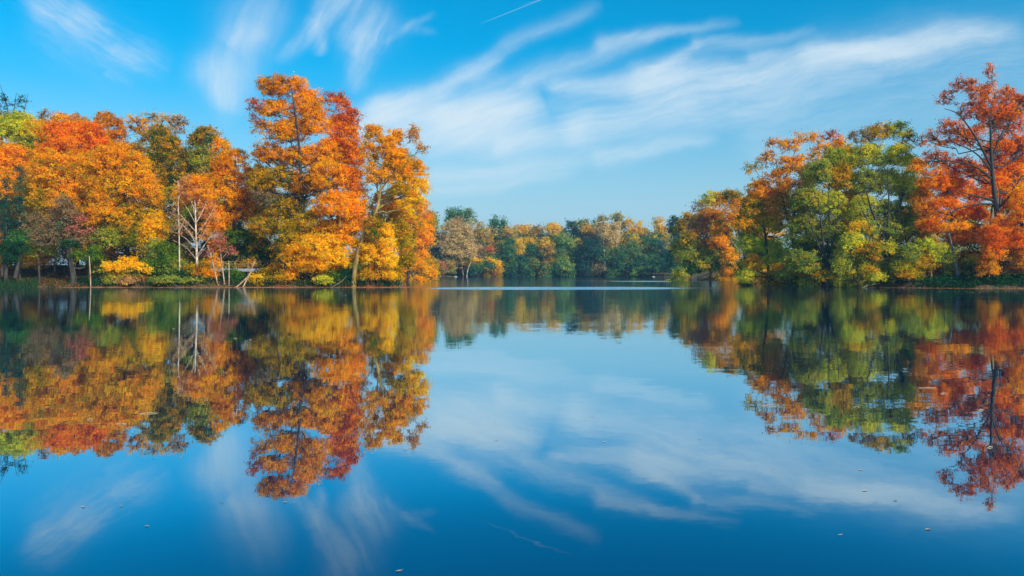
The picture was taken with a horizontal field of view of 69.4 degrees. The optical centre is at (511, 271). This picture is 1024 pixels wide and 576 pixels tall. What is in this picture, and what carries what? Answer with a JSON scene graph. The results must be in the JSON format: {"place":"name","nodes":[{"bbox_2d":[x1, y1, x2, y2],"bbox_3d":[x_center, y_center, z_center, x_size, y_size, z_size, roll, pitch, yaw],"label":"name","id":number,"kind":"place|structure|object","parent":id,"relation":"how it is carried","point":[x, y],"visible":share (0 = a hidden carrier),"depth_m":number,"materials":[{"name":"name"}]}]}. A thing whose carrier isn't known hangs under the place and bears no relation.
{"place":"outdoors","nodes":[
{"label":"outdoors","id":0,"kind":"place"},
{"bbox_2d":[0,277,1023,575],"bbox_3d":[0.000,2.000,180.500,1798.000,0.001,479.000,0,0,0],"label":"lake water","id":1,"kind":"structure","parent":0,"point":[360,429],"depth_m":9.33,"materials":[{"name":"blue liquid"}]},
{"bbox_2d":[0,265,1023,288],"bbox_3d":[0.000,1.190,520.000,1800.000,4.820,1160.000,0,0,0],"label":"ground","id":2,"kind":"structure","parent":0,"point":[900,285],"depth_m":97.83,"materials":[{"name":"plant"}]},
{"bbox_2d":[0,174,13,268],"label":"conifer tree","id":3,"kind":"object","parent":2,"relation":"on","point":[8,224],"visible":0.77,"depth_m":102.49,"materials":[{"name":"green plant"}]},
{"bbox_2d":[0,238,30,280],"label":"broadleaf tree","id":4,"kind":"object","parent":2,"relation":"on","point":[14,249],"visible":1,"depth_m":99.30,"materials":[{"name":"green plant"}]},
{"bbox_2d":[0,86,31,236],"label":"broadleaf tree","id":5,"kind":"object","parent":2,"relation":"on","point":[4,98],"visible":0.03,"depth_m":123.61,"materials":[{"name":"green plant"}]},
{"bbox_2d":[0,277,38,286],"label":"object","id":6,"kind":"object","parent":2,"relation":"on","point":[33,282],"visible":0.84,"depth_m":97.67,"materials":[{"name":"green plant"}]},
{"bbox_2d":[8,164,32,278],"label":"conifer tree","id":7,"kind":"object","parent":2,"relation":"on","point":[20,206],"visible":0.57,"depth_m":102.85,"materials":[{"name":"green plant"}]},
{"bbox_2d":[0,137,55,273],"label":"broadleaf tree","id":8,"kind":"object","parent":2,"relation":"on","point":[10,158],"visible":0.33,"depth_m":108.75,"materials":[{"name":"orange plant"}]},
{"bbox_2d":[0,110,62,267],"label":"broadleaf tree","id":9,"kind":"object","parent":2,"relation":"on","point":[14,126],"visible":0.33,"depth_m":117.08,"materials":[{"name":"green plant"}]},
{"bbox_2d":[0,265,97,286],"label":"grass","id":10,"kind":"structure","parent":2,"relation":"on","point":[46,275],"depth_m":107.54,"materials":[{"name":"green plant"}]},
{"bbox_2d":[4,207,111,280],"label":"broadleaf tree","id":11,"kind":"object","parent":2,"relation":"on","point":[26,228],"visible":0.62,"depth_m":101.86,"materials":[{"name":"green plant"}]},
{"bbox_2d":[7,145,112,275],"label":"broadleaf tree","id":12,"kind":"object","parent":2,"relation":"on","point":[40,193],"visible":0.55,"depth_m":105.65,"materials":[{"name":"orange plant"}]},
{"bbox_2d":[24,194,96,277],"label":"broadleaf tree","id":13,"kind":"object","parent":2,"relation":"on","point":[70,214],"visible":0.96,"depth_m":100.41,"materials":[{"name":"brown plant"}]},
{"bbox_2d":[17,114,121,265],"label":"broadleaf tree","id":14,"kind":"object","parent":2,"relation":"on","point":[86,135],"visible":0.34,"depth_m":113.92,"materials":[{"name":"orange plant"}]},
{"bbox_2d":[48,110,91,265],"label":"broadleaf tree","id":15,"kind":"object","parent":2,"relation":"on","point":[60,116],"visible":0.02,"depth_m":123.82,"materials":[{"name":"orange plant"}]},
{"bbox_2d":[58,238,105,283],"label":"broadleaf tree","id":16,"kind":"object","parent":2,"relation":"on","point":[93,251],"visible":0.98,"depth_m":99.25,"materials":[{"name":"green plant"}]},
{"bbox_2d":[86,109,141,253],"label":"broadleaf tree","id":17,"kind":"object","parent":2,"relation":"on","point":[118,125],"visible":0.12,"depth_m":120.61,"materials":[{"name":"orange plant"}]},
{"bbox_2d":[98,271,144,286],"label":"shrub","id":18,"kind":"object","parent":2,"relation":"on","point":[118,278],"visible":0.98,"depth_m":96.86,"materials":[{"name":"green plant"}]},
{"bbox_2d":[99,255,154,280],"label":"shrub","id":19,"kind":"object","parent":2,"relation":"on","point":[127,266],"visible":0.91,"depth_m":97.72,"materials":[{"name":"yellow plant"}]},
{"bbox_2d":[69,140,186,258],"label":"broadleaf tree","id":20,"kind":"object","parent":2,"relation":"on","point":[125,180],"visible":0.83,"depth_m":102.54,"materials":[{"name":"orange plant"}]},
{"bbox_2d":[119,207,173,278],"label":"broadleaf tree","id":21,"kind":"object","parent":2,"relation":"on","point":[134,237],"visible":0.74,"depth_m":101.24,"materials":[{"name":"yellow plant"}]},
{"bbox_2d":[119,108,201,254],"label":"broadleaf tree","id":22,"kind":"object","parent":2,"relation":"on","point":[140,144],"visible":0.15,"depth_m":124.43,"materials":[{"name":"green plant"}]},
{"bbox_2d":[140,240,188,278],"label":"broadleaf tree","id":23,"kind":"object","parent":2,"relation":"on","point":[168,263],"visible":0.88,"depth_m":99.27,"materials":[{"name":"green plant"}]},
{"bbox_2d":[135,125,203,257],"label":"broadleaf tree","id":24,"kind":"object","parent":2,"relation":"on","point":[170,155],"visible":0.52,"depth_m":116.73,"materials":[{"name":"green plant"}]},
{"bbox_2d":[167,181,184,269],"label":"birch tree","id":25,"kind":"object","parent":2,"relation":"on","point":[175,194],"visible":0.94,"depth_m":98.85,"materials":[{"name":"white plant"}]},
{"bbox_2d":[146,273,213,285],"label":"shrub","id":26,"kind":"object","parent":2,"relation":"on","point":[161,279],"visible":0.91,"depth_m":97.03,"materials":[{"name":"green plant"}]},
{"bbox_2d":[168,262,199,279],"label":"shrub","id":27,"kind":"object","parent":2,"relation":"on","point":[188,270],"visible":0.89,"depth_m":98.27,"materials":[{"name":"green plant"}]},
{"bbox_2d":[167,171,221,277],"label":"birch tree","id":28,"kind":"object","parent":2,"relation":"on","point":[192,183],"visible":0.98,"depth_m":99.45,"materials":[{"name":"orange plant"}]},
{"bbox_2d":[0,182,408,286],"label":"undergrowth","id":29,"kind":"object","parent":2,"relation":"on","point":[96,267],"visible":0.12,"depth_m":104.71,"materials":[{"name":"green plant"}]},
{"bbox_2d":[189,264,221,279],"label":"shrub","id":30,"kind":"object","parent":2,"relation":"on","point":[206,271],"visible":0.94,"depth_m":98.45,"materials":[{"name":"orange plant"}]},
{"bbox_2d":[178,123,249,258],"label":"broadleaf tree","id":31,"kind":"object","parent":2,"relation":"on","point":[198,141],"visible":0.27,"depth_m":116.17,"materials":[{"name":"green plant"}]},
{"bbox_2d":[200,230,238,284],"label":"shrubby tree","id":32,"kind":"object","parent":2,"relation":"on","point":[211,250],"visible":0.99,"depth_m":97.53,"materials":[{"name":"red plant"}]},
{"bbox_2d":[197,147,276,275],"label":"broadleaf tree","id":33,"kind":"object","parent":2,"relation":"on","point":[232,207],"visible":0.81,"depth_m":105.11,"materials":[{"name":"orange plant"}]},
{"bbox_2d":[208,225,280,275],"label":"broadleaf tree","id":34,"kind":"object","parent":2,"relation":"on","point":[242,235],"visible":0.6,"depth_m":106.05,"materials":[{"name":"green plant"}]},
{"bbox_2d":[63,283,426,287],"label":"leaf litter","id":35,"kind":"object","parent":2,"relation":"on","point":[260,287],"visible":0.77,"depth_m":94.95,"materials":[{"name":"brown plant"}]},
{"bbox_2d":[210,261,281,275],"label":"footbridge","id":36,"kind":"object","parent":2,"relation":"on","point":[249,270],"visible":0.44,"depth_m":102.95,"materials":[{"name":"grey wood"}]},
{"bbox_2d":[113,279,383,286],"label":"dry grass","id":37,"kind":"structure","parent":2,"relation":"on","point":[251,284],"depth_m":97.44,"materials":[{"name":"brown plant"}]},
{"bbox_2d":[257,260,282,277],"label":"shrub","id":38,"kind":"object","parent":2,"relation":"on","point":[274,269],"visible":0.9,"depth_m":99.94,"materials":[{"name":"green plant"}]},
{"bbox_2d":[244,186,299,270],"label":"broadleaf tree","id":39,"kind":"object","parent":2,"relation":"on","point":[269,227],"visible":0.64,"depth_m":101.18,"materials":[{"name":"orange plant"}]},
{"bbox_2d":[247,163,300,250],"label":"broadleaf tree","id":40,"kind":"object","parent":2,"relation":"on","point":[268,206],"visible":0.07,"depth_m":112.22,"materials":[{"name":"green plant"}]},
{"bbox_2d":[261,267,302,283],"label":"shrub","id":41,"kind":"object","parent":2,"relation":"on","point":[289,275],"visible":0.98,"depth_m":97.28,"materials":[{"name":"orange plant"}]},
{"bbox_2d":[243,71,346,279],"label":"broadleaf tree","id":42,"kind":"object","parent":2,"relation":"on","point":[305,155],"visible":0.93,"depth_m":100.70,"materials":[{"name":"orange plant"}]},
{"bbox_2d":[274,209,352,283],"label":"broadleaf tree","id":43,"kind":"object","parent":2,"relation":"on","point":[306,262],"visible":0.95,"depth_m":97.11,"materials":[{"name":"yellow plant"}]},
{"bbox_2d":[309,265,341,285],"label":"shrub","id":44,"kind":"object","parent":2,"relation":"on","point":[325,278],"visible":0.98,"depth_m":97.13,"materials":[{"name":"yellow plant"}]},
{"bbox_2d":[294,155,378,280],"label":"broadleaf tree","id":45,"kind":"object","parent":2,"relation":"on","point":[346,229],"visible":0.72,"depth_m":97.86,"materials":[{"name":"orange plant"}]},
{"bbox_2d":[318,90,368,223],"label":"broadleaf tree","id":46,"kind":"object","parent":2,"relation":"on","point":[341,132],"visible":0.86,"depth_m":103.46,"materials":[{"name":"orange plant"}]},
{"bbox_2d":[332,255,367,284],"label":"broadleaf tree","id":47,"kind":"object","parent":2,"relation":"on","point":[346,274],"visible":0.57,"depth_m":97.96,"materials":[{"name":"green plant"}]},
{"bbox_2d":[355,215,402,282],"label":"broadleaf tree","id":48,"kind":"object","parent":2,"relation":"on","point":[383,235],"visible":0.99,"depth_m":97.18,"materials":[{"name":"yellow plant"}]},
{"bbox_2d":[361,192,419,282],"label":"broadleaf tree","id":49,"kind":"object","parent":2,"relation":"on","point":[403,231],"visible":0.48,"depth_m":103.74,"materials":[{"name":"orange plant"}]},
{"bbox_2d":[350,120,433,286],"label":"broadleaf tree","id":50,"kind":"object","parent":2,"relation":"on","point":[395,158],"visible":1,"depth_m":97.06,"materials":[{"name":"orange plant"}]},
{"bbox_2d":[385,200,431,281],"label":"broadleaf tree","id":51,"kind":"object","parent":2,"relation":"on","point":[418,222],"visible":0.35,"depth_m":151.73,"materials":[{"name":"orange plant"}]},
{"bbox_2d":[397,206,440,280],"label":"broadleaf tree","id":52,"kind":"object","parent":2,"relation":"on","point":[423,239],"visible":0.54,"depth_m":171.79,"materials":[{"name":"orange plant"}]},
{"bbox_2d":[427,232,454,274],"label":"broadleaf tree","id":53,"kind":"object","parent":2,"relation":"on","point":[434,250],"visible":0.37,"depth_m":300.25,"materials":[{"name":"green plant"}]},
{"bbox_2d":[432,257,457,275],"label":"broadleaf tree","id":54,"kind":"object","parent":2,"relation":"on","point":[442,270],"visible":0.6,"depth_m":289.25,"materials":[{"name":"brown plant"}]},
{"bbox_2d":[435,214,478,276],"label":"broadleaf tree","id":55,"kind":"object","parent":2,"relation":"on","point":[458,241],"visible":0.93,"depth_m":294.95,"materials":[{"name":"beige plant"}]},
{"bbox_2d":[439,205,477,245],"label":"tree","id":56,"kind":"object","parent":2,"relation":"on","point":[453,212],"visible":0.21,"depth_m":334.16,"materials":[{"name":"green plant"}]},
{"bbox_2d":[466,256,491,276],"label":"broadleaf tree","id":57,"kind":"object","parent":2,"relation":"on","point":[474,269],"visible":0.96,"depth_m":293.37,"materials":[{"name":"green plant"}]},
{"bbox_2d":[469,219,495,256],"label":"broadleaf tree","id":58,"kind":"object","parent":2,"relation":"on","point":[480,232],"visible":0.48,"depth_m":316.57,"materials":[{"name":"yellow plant"}]},
{"bbox_2d":[481,245,500,276],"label":"broadleaf tree","id":59,"kind":"object","parent":2,"relation":"on","point":[490,253],"visible":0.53,"depth_m":298.66,"materials":[{"name":"orange plant"}]},
{"bbox_2d":[487,214,501,257],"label":"broadleaf tree","id":60,"kind":"object","parent":2,"relation":"on","point":[493,222],"visible":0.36,"depth_m":321.38,"materials":[{"name":"green plant"}]},
{"bbox_2d":[483,255,506,276],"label":"broadleaf tree","id":61,"kind":"object","parent":2,"relation":"on","point":[498,266],"visible":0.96,"depth_m":293.39,"materials":[{"name":"yellow plant"}]},
{"bbox_2d":[495,236,530,276],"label":"broadleaf tree","id":62,"kind":"object","parent":2,"relation":"on","point":[510,250],"visible":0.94,"depth_m":298.95,"materials":[{"name":"green plant"}]},
{"bbox_2d":[501,253,542,276],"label":"broadleaf tree","id":63,"kind":"object","parent":2,"relation":"on","point":[512,271],"visible":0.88,"depth_m":299.06,"materials":[{"name":"green plant"}]},
{"bbox_2d":[512,221,536,255],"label":"broadleaf tree","id":64,"kind":"object","parent":2,"relation":"on","point":[523,229],"visible":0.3,"depth_m":317.27,"materials":[{"name":"yellow plant"}]},
{"bbox_2d":[524,236,564,276],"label":"broadleaf tree","id":65,"kind":"object","parent":2,"relation":"on","point":[546,244],"visible":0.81,"depth_m":299.10,"materials":[{"name":"green plant"}]},
{"bbox_2d":[416,225,679,276],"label":"wood","id":66,"kind":"object","parent":2,"relation":"on","point":[627,238],"visible":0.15,"depth_m":309.46,"materials":[{"name":"green plant"}]},
{"bbox_2d":[540,222,576,258],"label":"broadleaf tree","id":67,"kind":"object","parent":2,"relation":"on","point":[551,226],"visible":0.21,"depth_m":310.28,"materials":[{"name":"yellow plant"}]},
{"bbox_2d":[546,245,575,276],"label":"broadleaf tree","id":68,"kind":"object","parent":2,"relation":"on","point":[567,268],"visible":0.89,"depth_m":298.22,"materials":[{"name":"green plant"}]},
{"bbox_2d":[551,232,581,276],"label":"broadleaf tree","id":69,"kind":"object","parent":2,"relation":"on","point":[562,242],"visible":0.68,"depth_m":302.21,"materials":[{"name":"green plant"}]},
{"bbox_2d":[560,218,598,273],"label":"broadleaf tree","id":70,"kind":"object","parent":2,"relation":"on","point":[573,226],"visible":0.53,"depth_m":307.38,"materials":[{"name":"green plant"}]},
{"bbox_2d":[574,222,600,275],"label":"broadleaf tree","id":71,"kind":"object","parent":2,"relation":"on","point":[587,233],"visible":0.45,"depth_m":305.21,"materials":[{"name":"green plant"}]},
{"bbox_2d":[575,235,615,276],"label":"broadleaf tree","id":72,"kind":"object","parent":2,"relation":"on","point":[597,251],"visible":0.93,"depth_m":299.11,"materials":[{"name":"green plant"}]},
{"bbox_2d":[592,218,624,276],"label":"broadleaf tree","id":73,"kind":"object","parent":2,"relation":"on","point":[609,231],"visible":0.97,"depth_m":299.04,"materials":[{"name":"beige plant"}]},
{"bbox_2d":[591,211,627,254],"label":"broadleaf tree","id":74,"kind":"object","parent":2,"relation":"on","point":[618,218],"visible":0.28,"depth_m":317.53,"materials":[{"name":"green plant"}]},
{"bbox_2d":[604,239,653,276],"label":"broadleaf tree","id":75,"kind":"object","parent":2,"relation":"on","point":[623,251],"visible":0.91,"depth_m":297.18,"materials":[{"name":"green plant"}]},
{"bbox_2d":[617,215,640,259],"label":"broadleaf tree","id":76,"kind":"object","parent":2,"relation":"on","point":[628,222],"visible":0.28,"depth_m":314.18,"materials":[{"name":"yellow plant"}]},
{"bbox_2d":[633,236,668,273],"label":"broadleaf tree","id":77,"kind":"object","parent":2,"relation":"on","point":[654,243],"visible":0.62,"depth_m":302.27,"materials":[{"name":"green plant"}]},
{"bbox_2d":[645,216,668,252],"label":"broadleaf tree","id":78,"kind":"object","parent":2,"relation":"on","point":[658,226],"visible":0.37,"depth_m":311.29,"materials":[{"name":"yellow plant"}]},
{"bbox_2d":[641,245,680,276],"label":"broadleaf tree","id":79,"kind":"object","parent":2,"relation":"on","point":[656,264],"visible":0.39,"depth_m":288.37,"materials":[{"name":"green plant"}]},
{"bbox_2d":[655,214,686,275],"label":"broadleaf tree","id":80,"kind":"object","parent":2,"relation":"on","point":[668,262],"visible":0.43,"depth_m":248.98,"materials":[{"name":"green plant"}]},
{"bbox_2d":[666,230,734,280],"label":"broadleaf tree","id":81,"kind":"object","parent":2,"relation":"on","point":[695,253],"visible":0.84,"depth_m":163.19,"materials":[{"name":"green plant"}]},
{"bbox_2d":[667,187,734,277],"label":"broadleaf tree","id":82,"kind":"object","parent":2,"relation":"on","point":[711,199],"visible":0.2,"depth_m":177.63,"materials":[{"name":"green plant"}]},
{"bbox_2d":[681,205,739,267],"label":"broadleaf tree","id":83,"kind":"object","parent":2,"relation":"on","point":[701,224],"visible":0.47,"depth_m":167.13,"materials":[{"name":"orange plant"}]},
{"bbox_2d":[706,186,778,280],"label":"broadleaf tree","id":84,"kind":"object","parent":2,"relation":"on","point":[734,197],"visible":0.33,"depth_m":159.74,"materials":[{"name":"orange plant"}]},
{"bbox_2d":[732,219,787,283],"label":"broadleaf tree","id":85,"kind":"object","parent":2,"relation":"on","point":[754,229],"visible":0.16,"depth_m":123.15,"materials":[{"name":"green plant"}]},
{"bbox_2d":[730,175,811,285],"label":"broadleaf tree","id":86,"kind":"object","parent":2,"relation":"on","point":[766,218],"visible":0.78,"depth_m":107.07,"materials":[{"name":"green plant"}]},
{"bbox_2d":[739,128,813,285],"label":"broadleaf tree","id":87,"kind":"object","parent":2,"relation":"on","point":[788,167],"visible":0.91,"depth_m":106.42,"materials":[{"name":"orange plant"}]},
{"bbox_2d":[768,259,814,284],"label":"shrub","id":88,"kind":"object","parent":2,"relation":"on","point":[790,275],"visible":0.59,"depth_m":102.86,"materials":[{"name":"green plant"}]},
{"bbox_2d":[794,129,853,280],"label":"broadleaf tree","id":89,"kind":"object","parent":2,"relation":"on","point":[838,142],"visible":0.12,"depth_m":107.88,"materials":[{"name":"green plant"}]},
{"bbox_2d":[781,144,872,286],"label":"broadleaf tree","id":90,"kind":"object","parent":2,"relation":"on","point":[804,257],"visible":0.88,"depth_m":100.83,"materials":[{"name":"green plant"}]},
{"bbox_2d":[811,265,860,285],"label":"shrub","id":91,"kind":"object","parent":2,"relation":"on","point":[821,275],"visible":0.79,"depth_m":98.03,"materials":[{"name":"green plant"}]},
{"bbox_2d":[827,142,873,260],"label":"broadleaf tree","id":92,"kind":"object","parent":2,"relation":"on","point":[850,193],"visible":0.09,"depth_m":109.21,"materials":[{"name":"green plant"}]},
{"bbox_2d":[825,219,892,286],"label":"broadleaf tree","id":93,"kind":"object","parent":2,"relation":"on","point":[862,248],"visible":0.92,"depth_m":96.97,"materials":[{"name":"green plant"}]},
{"bbox_2d":[697,202,1023,287],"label":"undergrowth","id":94,"kind":"object","parent":2,"relation":"on","point":[964,279],"visible":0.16,"depth_m":93.69,"materials":[{"name":"green plant"}]},
{"bbox_2d":[857,264,891,286],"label":"shrub","id":95,"kind":"object","parent":2,"relation":"on","point":[869,273],"visible":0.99,"depth_m":94.72,"materials":[{"name":"yellow plant"}]},
{"bbox_2d":[837,119,931,281],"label":"broadleaf tree","id":96,"kind":"object","parent":2,"relation":"on","point":[897,221],"visible":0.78,"depth_m":99.60,"materials":[{"name":"green plant"}]},
{"bbox_2d":[890,263,928,286],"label":"shrub","id":97,"kind":"object","parent":2,"relation":"on","point":[907,273],"visible":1,"depth_m":93.14,"materials":[{"name":"yellow plant"}]},
{"bbox_2d":[893,157,941,256],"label":"broadleaf tree","id":98,"kind":"object","parent":2,"relation":"on","point":[914,166],"visible":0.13,"depth_m":107.81,"materials":[{"name":"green plant"}]},
{"bbox_2d":[890,237,967,280],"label":"broadleaf tree","id":99,"kind":"object","parent":2,"relation":"on","point":[932,253],"visible":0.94,"depth_m":94.03,"materials":[{"name":"green plant"}]},
{"bbox_2d":[936,217,973,277],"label":"leaning tree","id":100,"kind":"object","parent":2,"relation":"on","point":[964,225],"visible":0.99,"depth_m":93.31,"materials":[{"name":"orange plant"}]},
{"bbox_2d":[903,148,1023,280],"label":"broadleaf tree","id":101,"kind":"object","parent":2,"relation":"on","point":[949,187],"visible":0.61,"depth_m":95.87,"materials":[{"name":"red plant"}]},
{"bbox_2d":[912,62,1023,280],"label":"broadleaf tree","id":102,"kind":"object","parent":2,"relation":"on","point":[1008,112],"visible":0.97,"depth_m":94.96,"materials":[{"name":"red plant"}]},
{"bbox_2d":[957,253,988,274],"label":"shrub","id":103,"kind":"object","parent":2,"relation":"on","point":[971,261],"visible":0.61,"depth_m":95.17,"materials":[{"name":"green plant"}]},
{"bbox_2d":[970,182,1023,277],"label":"broadleaf tree","id":104,"kind":"object","parent":2,"relation":"on","point":[996,231],"visible":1,"depth_m":90.61,"materials":[{"name":"orange plant"}]},
{"bbox_2d":[0,0,1023,268],"label":"sky","id":105,"kind":"structure","parent":0,"point":[536,112],"materials":[{"name":"blue"}]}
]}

